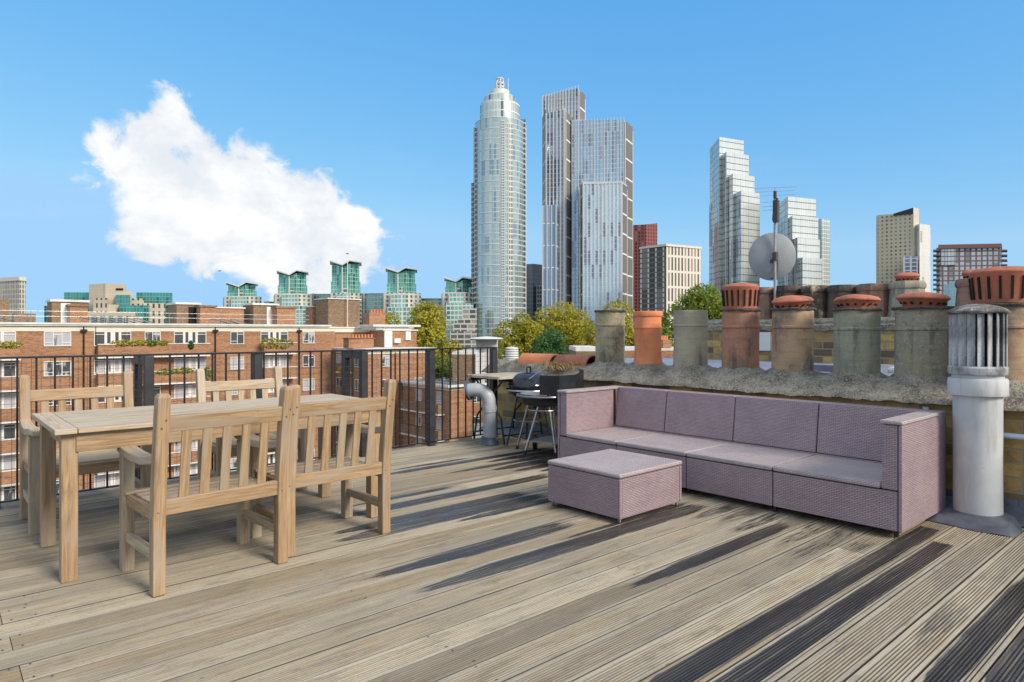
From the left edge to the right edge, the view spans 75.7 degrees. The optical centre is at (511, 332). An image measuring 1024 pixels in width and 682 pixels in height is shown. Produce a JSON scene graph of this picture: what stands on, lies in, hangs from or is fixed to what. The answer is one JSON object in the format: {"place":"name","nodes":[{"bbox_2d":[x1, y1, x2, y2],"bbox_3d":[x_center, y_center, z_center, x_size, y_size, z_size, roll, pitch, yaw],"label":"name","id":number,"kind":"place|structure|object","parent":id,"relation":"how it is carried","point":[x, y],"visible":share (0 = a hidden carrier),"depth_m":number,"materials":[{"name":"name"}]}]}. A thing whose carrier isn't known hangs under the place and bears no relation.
{"place":"outdoors","nodes":[
{"label":"outdoors","id":0,"kind":"place"},
{"bbox_2d":[0,277,25,321],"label":"office block","id":1,"kind":"structure","parent":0,"point":[13,290],"depth_m":519.12,"materials":[{"name":"beige paint"}]},
{"bbox_2d":[0,261,413,500],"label":"brick apartment block","id":2,"kind":"structure","parent":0,"point":[331,323],"depth_m":66.14,"materials":[{"name":"brown brick"}]},
{"bbox_2d":[0,331,15,344],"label":"window","id":3,"kind":"structure","parent":2,"relation":"in","point":[8,336],"depth_m":57.30,"materials":[{"name":"white paint"}]},
{"bbox_2d":[1,485,15,500],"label":"window","id":4,"kind":"structure","parent":2,"relation":"in","point":[7,489],"depth_m":57.34,"materials":[{"name":"glass"}]},
{"bbox_2d":[2,362,15,375],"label":"window","id":5,"kind":"structure","parent":2,"relation":"in","point":[6,366],"depth_m":57.34,"materials":[{"name":"glass"}]},
{"bbox_2d":[2,393,15,407],"bbox_3d":[-44.547,6.190,56.662,3.080,1.870,0.150,0,0,-41],"label":"window","id":6,"kind":"structure","parent":2,"relation":"in","point":[5,400],"depth_m":57.34,"materials":[{"name":"glass"}]},
{"bbox_2d":[2,423,15,438],"bbox_3d":[-44.547,8.880,56.662,3.080,1.870,0.150,0,0,-41],"label":"window","id":7,"kind":"structure","parent":2,"relation":"in","point":[6,432],"depth_m":57.31,"materials":[{"name":"glass"}]},
{"bbox_2d":[2,454,15,469],"bbox_3d":[-44.547,11.570,56.662,3.080,1.870,0.150,0,0,-41],"label":"window","id":8,"kind":"structure","parent":2,"relation":"in","point":[5,465],"depth_m":57.34,"materials":[{"name":"glass"}]},
{"bbox_2d":[0,340,23,347],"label":"balcony plant","id":9,"kind":"object","parent":2,"relation":"on","point":[10,344],"visible":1,"depth_m":56.57,"materials":[{"name":"green plant"}]},
{"bbox_2d":[44,331,70,345],"bbox_3d":[-41.131,0.550,59.668,2.080,1.350,0.150,0,0,-41],"label":"window","id":10,"kind":"structure","parent":2,"relation":"in","point":[51,338],"depth_m":59.67,"materials":[{"name":"white paint"}]},
{"bbox_2d":[44,361,70,375],"bbox_3d":[-41.131,3.240,59.668,2.080,1.350,0.150,0,0,-41],"label":"window","id":11,"kind":"structure","parent":2,"relation":"in","point":[62,369],"depth_m":59.73,"materials":[{"name":"glass"}]},
{"bbox_2d":[61,303,69,322],"bbox_3d":[-44.130,-1.877,65.135,0.790,2.054,0.300,0,0,-41],"label":"door","id":12,"kind":"structure","parent":2,"relation":"in","point":[63,305],"depth_m":64.96,"materials":[{"name":"white paint"}]},
{"bbox_2d":[94,473,118,487],"bbox_3d":[-37.866,14.260,62.542,3.080,1.870,0.150,0,0,-41],"label":"window","id":13,"kind":"structure","parent":2,"relation":"in","point":[115,476],"depth_m":62.12,"materials":[{"name":"glass"}]},
{"bbox_2d":[94,331,130,345],"bbox_3d":[-37.866,0.810,62.542,3.080,1.870,0.150,0,0,-41],"label":"window","id":14,"kind":"structure","parent":2,"relation":"in","point":[102,337],"depth_m":62.43,"materials":[{"name":"white paint"}]},
{"bbox_2d":[94,359,130,374],"bbox_3d":[-37.866,3.500,62.542,3.080,1.870,0.150,0,0,-41],"label":"window","id":15,"kind":"structure","parent":2,"relation":"in","point":[100,366],"depth_m":62.44,"materials":[{"name":"glass"}]},
{"bbox_2d":[109,339,132,345],"bbox_3d":[-36.742,0.967,62.147,2.223,0.754,0.656,0,0,-41],"label":"balcony plant","id":16,"kind":"object","parent":2,"relation":"on","point":[124,343],"visible":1,"depth_m":62.09,"materials":[{"name":"yellow plant"}]},
{"bbox_2d":[145,331,160,340],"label":"window","id":17,"kind":"structure","parent":2,"relation":"in","point":[149,335],"depth_m":64.81,"materials":[{"name":"glass"}]},
{"bbox_2d":[174,384,195,397],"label":"window","id":18,"kind":"structure","parent":2,"relation":"in","point":[178,390],"depth_m":66.84,"materials":[{"name":"glass"}]},
{"bbox_2d":[174,440,197,450],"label":"window","id":19,"kind":"structure","parent":2,"relation":"in","point":[177,445],"depth_m":66.47,"materials":[{"name":"glass"}]},
{"bbox_2d":[174,463,197,476],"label":"window","id":20,"kind":"structure","parent":2,"relation":"in","point":[195,465],"depth_m":67.12,"materials":[{"name":"glass"}]},
{"bbox_2d":[174,331,205,342],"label":"window","id":21,"kind":"structure","parent":2,"relation":"in","point":[179,336],"depth_m":66.99,"materials":[{"name":"white paint"}]},
{"bbox_2d":[174,358,205,369],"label":"window","id":22,"kind":"structure","parent":2,"relation":"in","point":[190,362],"depth_m":67.06,"materials":[{"name":"glass"}]},
{"bbox_2d":[189,307,195,323],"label":"doorway","id":23,"kind":"structure","parent":2,"relation":"in","point":[192,317],"depth_m":72.75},
{"bbox_2d":[230,331,243,343],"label":"window","id":24,"kind":"structure","parent":2,"relation":"in","point":[235,337],"depth_m":70.10,"materials":[{"name":"white paint"}]},
{"bbox_2d":[230,357,243,369],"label":"window","id":25,"kind":"structure","parent":2,"relation":"in","point":[233,360],"depth_m":70.03,"materials":[{"name":"glass"}]},
{"bbox_2d":[260,332,287,343],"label":"window","id":26,"kind":"structure","parent":2,"relation":"in","point":[279,335],"depth_m":72.68,"materials":[{"name":"white paint"}]},
{"bbox_2d":[265,356,286,366],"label":"window","id":27,"kind":"structure","parent":2,"relation":"in","point":[270,360],"depth_m":72.68,"materials":[{"name":"glass"}]},
{"bbox_2d":[302,355,314,366],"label":"window","id":28,"kind":"structure","parent":2,"relation":"in","point":[305,357],"depth_m":75.32,"materials":[{"name":"glass"}]},
{"bbox_2d":[302,378,314,390],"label":"window","id":29,"kind":"structure","parent":2,"relation":"in","point":[305,383],"depth_m":75.32,"materials":[{"name":"glass"}]},
{"bbox_2d":[303,332,314,342],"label":"window","id":30,"kind":"structure","parent":2,"relation":"in","point":[308,337],"depth_m":75.42,"materials":[{"name":"white paint"}]},
{"bbox_2d":[223,281,260,306],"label":"butterfly roof tower","id":31,"kind":"structure","parent":0,"point":[243,293],"depth_m":553.04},
{"bbox_2d":[274,270,311,324],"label":"butterfly roof tower","id":32,"kind":"structure","parent":0,"point":[292,288],"depth_m":522.78,"materials":[{"name":"glass"}]},
{"bbox_2d":[312,293,329,305],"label":"riverside block","id":33,"kind":"structure","parent":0,"point":[316,296],"depth_m":534.98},
{"bbox_2d":[330,260,361,324],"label":"butterfly roof tower","id":34,"kind":"structure","parent":0,"point":[339,282],"depth_m":500.69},
{"bbox_2d":[362,293,382,324],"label":"riverside block","id":35,"kind":"structure","parent":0,"point":[371,301],"depth_m":504.98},
{"bbox_2d":[382,267,420,324],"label":"butterfly roof tower","id":36,"kind":"structure","parent":0,"point":[400,297],"depth_m":471.98,"materials":[{"name":"glass"}]},
{"bbox_2d":[421,298,440,342],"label":"riverside block","id":37,"kind":"structure","parent":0,"point":[437,301],"depth_m":499.98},
{"bbox_2d":[398,378,486,447],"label":"brick apartment block","id":38,"kind":"structure","parent":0,"point":[413,409],"depth_m":69.91,"materials":[{"name":"brown brick"}]},
{"bbox_2d":[441,277,472,343],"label":"butterfly roof tower","id":39,"kind":"structure","parent":0,"point":[455,297],"depth_m":446.08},
{"bbox_2d":[450,308,476,349],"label":"terraced apartment block","id":40,"kind":"structure","parent":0,"point":[464,331],"depth_m":401.99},
{"bbox_2d":[470,336,502,372],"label":"terraced house","id":41,"kind":"structure","parent":0,"point":[486,341],"depth_m":95.00,"materials":[{"name":"white paint"}]},
{"bbox_2d":[0,0,1023,321],"label":"sky","id":42,"kind":"structure","parent":0,"point":[150,146],"materials":[{"name":"blue"}]},
{"bbox_2d":[526,264,541,321],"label":"office tower","id":43,"kind":"structure","parent":0,"point":[533,287],"depth_m":549.34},
{"bbox_2d":[569,345,594,354],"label":"terraced house","id":44,"kind":"structure","parent":0,"point":[582,350],"depth_m":62.00,"materials":[{"name":"brown brick"}]},
{"bbox_2d":[633,223,656,325],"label":"red tower","id":45,"kind":"structure","parent":0,"point":[644,235],"depth_m":637.19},
{"bbox_2d":[625,336,673,357],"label":"terraced house","id":46,"kind":"structure","parent":0,"point":[667,350],"depth_m":66.00,"materials":[{"name":"red brick"}]},
{"bbox_2d":[639,244,701,341],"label":"gridded apartment block","id":47,"kind":"structure","parent":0,"point":[669,273],"depth_m":416.21,"materials":[{"name":"beige paint"}]},
{"bbox_2d":[709,137,759,302],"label":"stepped glass tower","id":48,"kind":"structure","parent":0,"point":[734,220],"depth_m":477.44,"materials":[{"name":"glass"}]},
{"bbox_2d":[625,357,893,375],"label":"neighbour roof","id":49,"kind":"structure","parent":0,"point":[819,367],"depth_m":7.56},
{"bbox_2d":[708,317,894,364],"bbox_3d":[5.110,2.018,7.536,0.740,4.464,6.260,0,0,-41],"label":"neighbour chimney stack","id":50,"kind":"object","parent":49,"relation":"on","point":[823,342],"visible":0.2,"depth_m":8.39,"materials":[{"name":"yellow brick"}]},
{"bbox_2d":[757,287,773,318],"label":"chimney pot","id":51,"kind":"object","parent":50,"relation":"on","point":[766,297],"visible":0.38,"depth_m":9.14,"materials":[{"name":"brown ceramic"}]},
{"bbox_2d":[759,332,771,350],"bbox_3d":[3.418,0.120,8.937,0.070,0.250,0.200,0,0,-41],"label":"meter box","id":52,"kind":"object","parent":50,"relation":"attached to","point":[765,341],"visible":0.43,"depth_m":8.88,"materials":[{"name":"white paint"}]},
{"bbox_2d":[748,223,795,307],"bbox_3d":[3.670,-0.910,9.178,0.537,1.720,0.521,0,0,-41],"label":"satellite dish","id":53,"kind":"object","parent":50,"relation":"on","point":[771,256],"visible":0.99,"depth_m":9.05,"materials":[{"name":"grey metal"}]},
{"bbox_2d":[754,187,794,222],"bbox_3d":[3.602,-1.747,8.981,0.579,0.494,0.131,0,0,-9],"label":"television aerial","id":54,"kind":"object","parent":53,"relation":"attached to","point":[776,211],"visible":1,"depth_m":8.95,"materials":[{"name":"metal"}]},
{"bbox_2d":[773,285,801,297],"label":"chimney pot","id":55,"kind":"object","parent":50,"relation":"on","point":[784,290],"visible":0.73,"depth_m":8.90,"materials":[{"name":"ceramic"}]},
{"bbox_2d":[800,285,827,317],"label":"chimney pot","id":56,"kind":"object","parent":50,"relation":"on","point":[818,294],"visible":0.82,"depth_m":8.62,"materials":[{"name":"black ceramic"}]},
{"bbox_2d":[826,284,856,317],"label":"chimney pot","id":57,"kind":"object","parent":50,"relation":"on","point":[834,291],"visible":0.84,"depth_m":8.41,"materials":[{"name":"ceramic"}]},
{"bbox_2d":[856,283,888,316],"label":"chimney pot","id":58,"kind":"object","parent":50,"relation":"on","point":[880,291],"visible":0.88,"depth_m":8.07,"materials":[{"name":"brown ceramic"}]},
{"bbox_2d":[887,272,926,316],"bbox_3d":[4.758,-0.434,7.943,0.397,0.588,0.397,0,0,14],"label":"chimney pot","id":59,"kind":"object","parent":50,"relation":"on","point":[906,282],"visible":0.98,"depth_m":7.85,"materials":[{"name":"grey ceramic"}]},
{"bbox_2d":[955,269,976,306],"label":"chimney pot","id":60,"kind":"object","parent":50,"relation":"on","point":[962,292],"visible":0.38,"depth_m":7.39,"materials":[{"name":"brown ceramic"}]},
{"bbox_2d":[777,196,821,294],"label":"stepped glass tower","id":61,"kind":"structure","parent":0,"point":[797,225],"depth_m":448.96,"materials":[{"name":"glass"}]},
{"bbox_2d":[818,219,829,285],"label":"slim glass tower","id":62,"kind":"structure","parent":0,"point":[824,231],"depth_m":536.66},
{"bbox_2d":[876,207,918,282],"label":"cream tower","id":63,"kind":"structure","parent":0,"point":[895,243],"depth_m":515.09,"materials":[{"name":"concrete"}]},
{"bbox_2d":[944,280,955,305],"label":"glass building","id":64,"kind":"structure","parent":0,"point":[949,289],"depth_m":298.26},
{"bbox_2d":[933,243,1006,293],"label":"brick apartment tower","id":65,"kind":"structure","parent":0,"point":[953,262],"depth_m":427.79,"materials":[{"name":"brick"}]},
{"label":"ground","id":66,"kind":"structure","parent":0,"visible":0},
{"bbox_2d":[44,283,171,323],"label":"stepped headquarters","id":67,"kind":"structure","parent":66,"relation":"on","point":[109,300],"depth_m":516.43,"materials":[{"name":"stone"}]},
{"bbox_2d":[332,324,434,456],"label":"brick apartment block","id":68,"kind":"structure","parent":66,"relation":"on","point":[392,337],"depth_m":75.05,"materials":[{"name":"brown brick"}]},
{"bbox_2d":[384,331,391,346],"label":"door","id":69,"kind":"structure","parent":68,"relation":"in","point":[387,334],"depth_m":79.30,"materials":[{"name":"white paint"}]},
{"bbox_2d":[385,311,400,324],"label":"broadleaf tree","id":70,"kind":"object","parent":66,"relation":"on","point":[388,320],"visible":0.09,"depth_m":117.20,"materials":[{"name":"green plant"}]},
{"bbox_2d":[406,301,466,367],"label":"broadleaf tree","id":71,"kind":"object","parent":66,"relation":"on","point":[430,331],"visible":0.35,"depth_m":101.56,"materials":[{"name":"green plant"}]},
{"bbox_2d":[435,353,451,378],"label":"broadleaf tree","id":72,"kind":"object","parent":66,"relation":"on","point":[445,368],"visible":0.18,"depth_m":81.41,"materials":[{"name":"green plant"}]},
{"bbox_2d":[452,350,478,382],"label":"terraced house","id":73,"kind":"structure","parent":66,"relation":"on","point":[461,364],"depth_m":72.00,"materials":[{"name":"brown brick"}]},
{"bbox_2d":[475,353,484,382],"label":"terraced house","id":74,"kind":"structure","parent":66,"relation":"on","point":[482,364],"depth_m":71.70,"materials":[{"name":"white paint"}]},
{"bbox_2d":[471,77,525,358],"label":"round glass tower","id":75,"kind":"structure","parent":66,"relation":"on","point":[498,240],"depth_m":433.01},
{"bbox_2d":[492,311,546,358],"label":"broadleaf tree","id":76,"kind":"object","parent":66,"relation":"on","point":[522,333],"visible":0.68,"depth_m":116.07,"materials":[{"name":"green plant"}]},
{"bbox_2d":[528,327,569,354],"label":"broadleaf tree","id":77,"kind":"object","parent":66,"relation":"on","point":[550,343],"visible":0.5,"depth_m":82.28,"materials":[{"name":"green plant"}]},
{"bbox_2d":[529,300,593,353],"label":"broadleaf tree","id":78,"kind":"object","parent":66,"relation":"on","point":[565,323],"visible":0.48,"depth_m":124.10,"materials":[{"name":"green plant"}]},
{"bbox_2d":[542,85,585,338],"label":"ribbed glass tower","id":79,"kind":"structure","parent":66,"relation":"on","point":[562,110],"depth_m":487.38,"materials":[{"name":"glass"}]},
{"bbox_2d":[572,117,632,342],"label":"ribbed glass tower","id":80,"kind":"structure","parent":66,"relation":"on","point":[602,213],"depth_m":480.68,"materials":[{"name":"glass"}]},
{"bbox_2d":[573,298,634,345],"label":"broadleaf tree","id":81,"kind":"object","parent":66,"relation":"on","point":[629,335],"visible":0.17,"depth_m":118.73,"materials":[{"name":"green plant"}]},
{"bbox_2d":[661,326,672,346],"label":"broadleaf tree","id":82,"kind":"object","parent":66,"relation":"on","point":[667,332],"visible":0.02,"depth_m":77.45,"materials":[{"name":"green plant"}]},
{"bbox_2d":[661,281,723,343],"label":"broadleaf tree","id":83,"kind":"object","parent":66,"relation":"on","point":[707,298],"visible":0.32,"depth_m":90.01,"materials":[{"name":"green plant"}]},
{"bbox_2d":[916,224,930,291],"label":"white tower","id":84,"kind":"structure","parent":66,"relation":"on","point":[923,243],"depth_m":508.36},
{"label":"roof slab","id":85,"kind":"structure","parent":0,"visible":0},
{"bbox_2d":[0,434,1023,681],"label":"deck","id":86,"kind":"structure","parent":85,"relation":"on","point":[478,562],"depth_m":3.15,"materials":[{"name":"brown wood"}]},
{"bbox_2d":[18,371,151,535],"bbox_3d":[-2.893,0.768,4.475,0.696,0.963,0.654,0,0,-42],"label":"garden armchair","id":87,"kind":"object","parent":86,"relation":"on","point":[98,461],"visible":0.54,"depth_m":4.44,"materials":[{"name":"brown wood"}]},
{"bbox_2d":[117,386,293,596],"bbox_3d":[-1.638,0.768,3.526,0.654,0.963,0.696,0,0,44],"label":"garden armchair","id":88,"kind":"object","parent":86,"relation":"on","point":[157,501],"visible":0.98,"depth_m":3.38,"materials":[{"name":"brown wood"}]},
{"bbox_2d":[32,394,379,583],"bbox_3d":[-1.820,0.862,4.179,1.900,0.773,0.900,0,0,-42],"label":"dining table","id":89,"kind":"object","parent":86,"relation":"on","point":[73,433],"visible":0.71,"depth_m":3.70,"materials":[{"name":"brown wood"}]},
{"bbox_2d":[0,347,498,509],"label":"metal balustrade","id":90,"kind":"object","parent":86,"relation":"on","point":[143,380],"visible":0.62,"depth_m":6.36,"materials":[{"name":"metal"}]},
{"bbox_2d":[195,366,307,490],"bbox_3d":[-2.053,0.768,5.215,0.696,0.963,0.654,0,0,-40],"label":"garden armchair","id":91,"kind":"object","parent":86,"relation":"on","point":[203,387],"visible":0.28,"depth_m":5.26,"materials":[{"name":"brown wood"}]},
{"bbox_2d":[250,379,396,556],"bbox_3d":[-1.179,0.768,4.072,0.696,0.963,0.654,0,0,-43],"label":"garden armchair","id":92,"kind":"object","parent":86,"relation":"on","point":[345,466],"visible":0.77,"depth_m":3.96,"materials":[{"name":"brown wood"}]},
{"bbox_2d":[464,380,498,445],"bbox_3d":[-0.339,0.889,7.415,0.386,0.714,0.239,0,0,10],"label":"elbow vent pipe","id":93,"kind":"object","parent":86,"relation":"on","point":[485,393],"visible":1,"depth_m":7.34,"materials":[{"name":"grey metal"}]},
{"bbox_2d":[466,372,544,444],"bbox_3d":[-0.042,0.864,7.690,0.819,0.757,0.619,0,0,-42],"label":"folding table","id":94,"kind":"object","parent":86,"relation":"on","point":[502,377],"visible":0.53,"depth_m":7.58,"materials":[{"name":"beige plastic"}]},
{"bbox_2d":[505,366,551,445],"bbox_3d":[0.200,0.807,7.379,0.568,0.866,0.538,0,0,26],"label":"kettle barbecue","id":95,"kind":"object","parent":86,"relation":"on","point":[520,382],"visible":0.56,"depth_m":7.24,"materials":[{"name":"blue metal"}]},
{"bbox_2d":[516,369,583,456],"bbox_3d":[0.393,0.818,6.849,0.701,0.865,0.582,0,0,-1],"label":"charcoal grill","id":96,"kind":"object","parent":86,"relation":"on","point":[545,396],"visible":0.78,"depth_m":6.66,"materials":[{"name":"metal"}]},
{"bbox_2d":[548,449,681,522],"bbox_3d":[0.743,1.085,4.771,0.714,0.323,0.672,0,0,-42],"label":"rattan coffee table","id":97,"kind":"object","parent":86,"relation":"on","point":[619,485],"visible":1,"depth_m":4.56,"materials":[{"name":"wicker"}]},
{"bbox_2d":[557,385,945,536],"bbox_3d":[1.696,0.889,5.327,0.846,0.711,2.917,0,0,-41],"label":"rattan sofa","id":98,"kind":"object","parent":86,"relation":"on","point":[882,467],"visible":0.91,"depth_m":4.92,"materials":[{"name":"purple wicker"}]},
{"bbox_2d":[926,304,1021,536],"bbox_3d":[3.099,0.528,4.369,0.572,1.442,0.495,0,0,-41],"label":"flue pipe","id":99,"kind":"object","parent":86,"relation":"on","point":[977,380],"visible":0.95,"depth_m":4.27,"materials":[{"name":"metal"}]},
{"bbox_2d":[478,358,1023,526],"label":"chimney stack wall","id":100,"kind":"structure","parent":85,"relation":"on","point":[872,389],"depth_m":5.53,"materials":[{"name":"concrete"}]},
{"bbox_2d":[505,347,518,359],"bbox_3d":[-0.001,0.307,8.658,0.176,0.246,0.176,0,0,-41],"label":"louvred vent","id":101,"kind":"object","parent":100,"relation":"on","point":[511,353],"visible":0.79,"depth_m":8.59,"materials":[{"name":"metal"}]},
{"bbox_2d":[517,353,558,363],"bbox_3d":[0.354,0.327,8.165,0.284,0.142,0.550,0,0,-43],"label":"ridge tile","id":102,"kind":"object","parent":100,"relation":"on","point":[531,358],"visible":0.75,"depth_m":8.09,"materials":[{"name":"ceramic"}]},
{"bbox_2d":[537,358,584,371],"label":"dead grass","id":103,"kind":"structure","parent":100,"relation":"on","point":[556,366],"depth_m":7.54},
{"bbox_2d":[553,354,594,365],"bbox_3d":[0.753,0.327,7.710,0.284,0.142,0.540,0,0,-40],"label":"ridge tile","id":104,"kind":"object","parent":100,"relation":"on","point":[580,359],"visible":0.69,"depth_m":7.61,"materials":[{"name":"red ceramic"}]},
{"bbox_2d":[594,310,625,366],"bbox_3d":[1.106,0.092,7.405,0.427,0.697,0.440,0,0,-35],"label":"chimney pot","id":105,"kind":"object","parent":100,"relation":"on","point":[610,325],"visible":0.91,"depth_m":7.27,"materials":[{"name":"ceramic"}]},
{"bbox_2d":[633,311,662,366],"bbox_3d":[1.444,0.106,7.019,0.389,0.669,0.401,0,0,37],"label":"chimney pot","id":106,"kind":"object","parent":100,"relation":"on","point":[647,336],"visible":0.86,"depth_m":6.88,"materials":[{"name":"ceramic"}]},
{"bbox_2d":[672,310,708,371],"bbox_3d":[1.800,0.110,6.620,0.443,0.663,0.446,0,0,2],"label":"chimney pot","id":107,"kind":"object","parent":100,"relation":"on","point":[690,336],"visible":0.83,"depth_m":6.48,"materials":[{"name":"grey ceramic"}]},
{"bbox_2d":[719,283,761,373],"bbox_3d":[2.153,-0.012,6.218,0.445,0.906,0.450,0,0,-28],"label":"chimney pot","id":108,"kind":"object","parent":100,"relation":"on","point":[740,326],"visible":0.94,"depth_m":6.07,"materials":[{"name":"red ceramic"}]},
{"bbox_2d":[769,295,816,377],"bbox_3d":[2.481,0.053,5.829,0.449,0.775,0.459,0,0,-11],"label":"chimney pot","id":109,"kind":"object","parent":100,"relation":"on","point":[792,326],"visible":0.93,"depth_m":5.70,"materials":[{"name":"beige ceramic"}]},
{"bbox_2d":[830,294,885,381],"bbox_3d":[2.846,0.062,5.428,0.475,0.758,0.468,0,0,-41],"label":"chimney pot","id":110,"kind":"object","parent":100,"relation":"on","point":[857,328],"visible":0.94,"depth_m":5.29,"materials":[{"name":"grey ceramic"}]},
{"bbox_2d":[888,291,954,387],"bbox_3d":[3.151,0.062,5.075,0.491,0.758,0.495,0,0,30],"label":"chimney pot","id":111,"kind":"object","parent":100,"relation":"on","point":[921,343],"visible":0.92,"depth_m":4.92,"materials":[{"name":"grey ceramic"}]},
{"bbox_2d":[968,266,1023,389],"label":"chimney pot","id":112,"kind":"object","parent":100,"relation":"on","point":[1002,286],"visible":0.5,"depth_m":4.52,"materials":[{"name":"orange ceramic"}]},
{"bbox_2d":[1003,432,1023,439],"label":"conduit","id":113,"kind":"object","parent":100,"relation":"attached to","point":[1013,436],"depth_m":4.33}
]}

